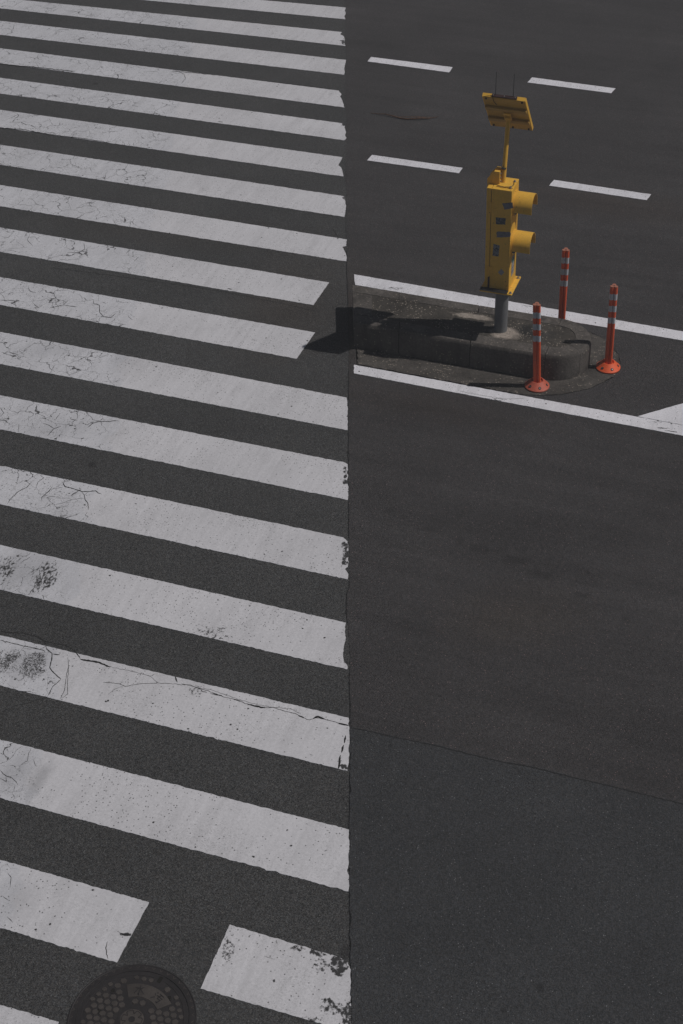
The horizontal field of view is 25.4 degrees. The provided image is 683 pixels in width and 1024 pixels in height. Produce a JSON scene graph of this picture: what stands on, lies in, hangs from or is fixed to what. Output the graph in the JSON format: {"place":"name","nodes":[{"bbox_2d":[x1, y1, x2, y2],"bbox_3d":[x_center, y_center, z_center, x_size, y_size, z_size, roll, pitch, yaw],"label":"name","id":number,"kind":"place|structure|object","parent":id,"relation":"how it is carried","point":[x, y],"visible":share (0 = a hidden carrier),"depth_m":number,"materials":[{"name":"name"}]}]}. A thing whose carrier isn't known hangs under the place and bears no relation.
{"place":"outdoors","nodes":[
{"label":"outdoors","id":0,"kind":"place"},
{"bbox_2d":[0,0,351,1023],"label":"ground","id":1,"kind":"structure","parent":0,"point":[198,904],"depth_m":11.86,"materials":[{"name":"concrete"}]},
{"bbox_2d":[0,1005,58,1023],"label":"crosswalk stripe","id":2,"kind":"object","parent":1,"relation":"on","point":[8,1015],"visible":1,"depth_m":8.34,"materials":[{"name":"paint"}]},
{"bbox_2d":[0,860,148,962],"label":"crosswalk stripe","id":3,"kind":"object","parent":1,"relation":"on","point":[59,911],"visible":1,"depth_m":8.89,"materials":[{"name":"paint"}]},
{"bbox_2d":[67,964,196,1023],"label":"manhole cover","id":4,"kind":"object","parent":1,"relation":"on","point":[138,995],"visible":1,"depth_m":8.42,"materials":[{"name":"metal"}]},
{"bbox_2d":[0,277,314,358],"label":"crosswalk stripe","id":5,"kind":"object","parent":1,"relation":"on","point":[197,326],"visible":1,"depth_m":14.19,"materials":[{"name":"paint"}]},
{"bbox_2d":[0,227,328,304],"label":"crosswalk stripe","id":6,"kind":"object","parent":1,"relation":"on","point":[181,270],"visible":1,"depth_m":14.97,"materials":[{"name":"paint"}]},
{"bbox_2d":[0,110,342,176],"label":"crosswalk stripe","id":7,"kind":"object","parent":1,"relation":"on","point":[231,151],"visible":1,"depth_m":17.23,"materials":[{"name":"paint"}]},
{"bbox_2d":[0,48,343,107],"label":"crosswalk stripe","id":8,"kind":"object","parent":1,"relation":"on","point":[281,91],"visible":1,"depth_m":18.73,"materials":[{"name":"paint"}]},
{"bbox_2d":[0,0,344,45],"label":"crosswalk stripe","id":9,"kind":"object","parent":1,"relation":"on","point":[274,31],"visible":1,"depth_m":20.22,"materials":[{"name":"paint"}]},
{"bbox_2d":[0,145,345,216],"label":"crosswalk stripe","id":10,"kind":"object","parent":1,"relation":"on","point":[196,184],"visible":1,"depth_m":16.47,"materials":[{"name":"paint"}]},
{"bbox_2d":[0,21,345,74],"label":"crosswalk stripe","id":11,"kind":"object","parent":1,"relation":"on","point":[206,51],"visible":1,"depth_m":19.51,"materials":[{"name":"paint"}]},
{"bbox_2d":[0,185,346,260],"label":"crosswalk stripe","id":12,"kind":"object","parent":1,"relation":"on","point":[250,235],"visible":1,"depth_m":15.69,"materials":[{"name":"paint"}]},
{"bbox_2d":[0,78,346,139],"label":"crosswalk stripe","id":13,"kind":"object","parent":1,"relation":"on","point":[221,115],"visible":1,"depth_m":17.98,"materials":[{"name":"paint"}]},
{"bbox_2d":[0,545,347,669],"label":"crosswalk stripe","id":14,"kind":"object","parent":1,"relation":"on","point":[264,627],"visible":1,"depth_m":10.99,"materials":[{"name":"paint"}]},
{"bbox_2d":[0,332,347,429],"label":"crosswalk stripe","id":15,"kind":"object","parent":1,"relation":"on","point":[192,384],"visible":1,"depth_m":13.35,"materials":[{"name":"paint"}]},
{"bbox_2d":[0,466,348,579],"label":"crosswalk stripe","id":16,"kind":"object","parent":1,"relation":"on","point":[264,541],"visible":1,"depth_m":11.77,"materials":[{"name":"paint"}]},
{"bbox_2d":[0,395,348,499],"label":"crosswalk stripe","id":17,"kind":"object","parent":1,"relation":"on","point":[277,467],"visible":1,"depth_m":12.56,"materials":[{"name":"paint"}]},
{"bbox_2d":[0,740,349,891],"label":"crosswalk stripe","id":18,"kind":"object","parent":1,"relation":"on","point":[282,843],"visible":1,"depth_m":9.46,"materials":[{"name":"paint"}]},
{"bbox_2d":[0,635,349,770],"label":"crosswalk stripe","id":19,"kind":"object","parent":1,"relation":"on","point":[257,722],"visible":1,"depth_m":10.23,"materials":[{"name":"paint"}]},
{"bbox_2d":[146,0,345,18],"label":"crosswalk stripe","id":20,"kind":"object","parent":1,"relation":"on","point":[299,9],"visible":1,"depth_m":20.63,"materials":[{"name":"paint"}]},
{"bbox_2d":[201,925,350,1023],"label":"crosswalk stripe","id":21,"kind":"object","parent":1,"relation":"on","point":[278,975],"visible":1,"depth_m":8.52,"materials":[{"name":"paint"}]},
{"bbox_2d":[345,0,682,935],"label":"road","id":22,"kind":"structure","parent":0,"point":[515,588],"depth_m":12.63,"materials":[{"name":"grey asphalt"}]},
{"bbox_2d":[2,79,682,946],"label":"road cracks","id":23,"kind":"object","parent":22,"relation":"on","point":[348,589],"visible":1,"depth_m":10.25,"materials":[{"name":"black asphalt"}]},
{"bbox_2d":[373,113,438,119],"bbox_3d":[0.722,-4.623,17.688,0.811,0.038,0.138,6,39,8],"label":"road crack","id":24,"kind":"object","parent":22,"relation":"on","point":[400,117],"visible":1,"depth_m":17.65,"materials":[{"name":"black asphalt"}]},
{"bbox_2d":[368,57,451,72],"bbox_3d":[0.853,-5.594,18.953,1.084,0.006,0.174,12,40,17],"label":"lane marking","id":25,"kind":"object","parent":22,"relation":"on","point":[412,64],"visible":1,"depth_m":18.94,"materials":[{"name":"paint"}]},
{"bbox_2d":[367,155,461,172],"bbox_3d":[0.808,-3.837,16.713,1.059,0.006,0.158,12,40,16],"label":"lane marking","id":26,"kind":"object","parent":22,"relation":"on","point":[404,162],"visible":1,"depth_m":16.70,"materials":[{"name":"paint"}]},
{"bbox_2d":[353,285,620,395],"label":"traffic island","id":27,"kind":"structure","parent":22,"relation":"on","point":[446,340],"depth_m":13.46,"materials":[{"name":"concrete"}]},
{"bbox_2d":[479,72,537,332],"bbox_3d":[1.403,-2.569,12.772,0.485,2.400,0.458,12,40,16],"label":"traffic signal","id":28,"kind":"object","parent":27,"relation":"on","point":[508,201],"visible":1,"depth_m":12.67,"materials":[{"name":"metal"}]},
{"bbox_2d":[485,183,493,287],"bbox_3d":[1.287,-2.377,12.907,0.084,0.930,0.254,12,40,16],"label":"rear door","id":29,"kind":"structure","parent":28,"relation":"in","point":[490,205],"depth_m":12.79,"materials":[{"name":"yellow paint"}]},
{"bbox_2d":[525,302,549,392],"bbox_3d":[1.696,-1.423,12.936,0.216,0.825,0.216,12,40,16],"label":"delineator post","id":30,"kind":"object","parent":27,"relation":"on","point":[537,383],"visible":1,"depth_m":12.99,"materials":[{"name":"orange plastic"}]},
{"bbox_2d":[558,247,569,318],"bbox_3d":[2.008,-1.994,13.654,0.216,0.828,0.216,12,40,16],"label":"delineator post","id":31,"kind":"object","parent":27,"relation":"on","point":[563,282],"visible":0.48,"depth_m":13.59,"materials":[{"name":"orange plastic"}]},
{"bbox_2d":[596,284,619,373],"bbox_3d":[2.352,-1.602,13.155,0.216,0.818,0.216,12,40,16],"label":"delineator post","id":32,"kind":"object","parent":27,"relation":"on","point":[608,364],"visible":1,"depth_m":13.21,"materials":[{"name":"orange plastic"}]},
{"bbox_2d":[349,727,682,1023],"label":"road patch","id":33,"kind":"object","parent":22,"relation":"on","point":[484,891],"visible":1,"depth_m":8.94,"materials":[{"name":"grey asphalt"}]},
{"bbox_2d":[354,365,682,435],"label":"edge line","id":34,"kind":"object","parent":22,"relation":"on","point":[624,419],"visible":1,"depth_m":13.01,"materials":[{"name":"paint"}]},
{"bbox_2d":[354,274,682,340],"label":"edge line","id":35,"kind":"object","parent":22,"relation":"on","point":[383,284],"visible":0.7,"depth_m":14.29,"materials":[{"name":"paint"}]},
{"bbox_2d":[527,77,615,92],"bbox_3d":[2.785,-5.169,18.367,1.051,0.006,0.171,12,40,16],"label":"lane marking","id":36,"kind":"object","parent":22,"relation":"on","point":[570,85],"visible":1,"depth_m":18.36,"materials":[{"name":"paint"}]},
{"bbox_2d":[549,180,650,199],"bbox_3d":[2.752,-3.431,16.152,1.070,0.006,0.156,12,40,17],"label":"lane marking","id":37,"kind":"object","parent":22,"relation":"on","point":[601,190],"visible":1,"depth_m":16.14,"materials":[{"name":"paint"}]},
{"bbox_2d":[638,403,682,424],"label":"chevron marking","id":38,"kind":"object","parent":22,"relation":"on","point":[673,414],"visible":1,"depth_m":12.82,"materials":[{"name":"paint"}]}
]}

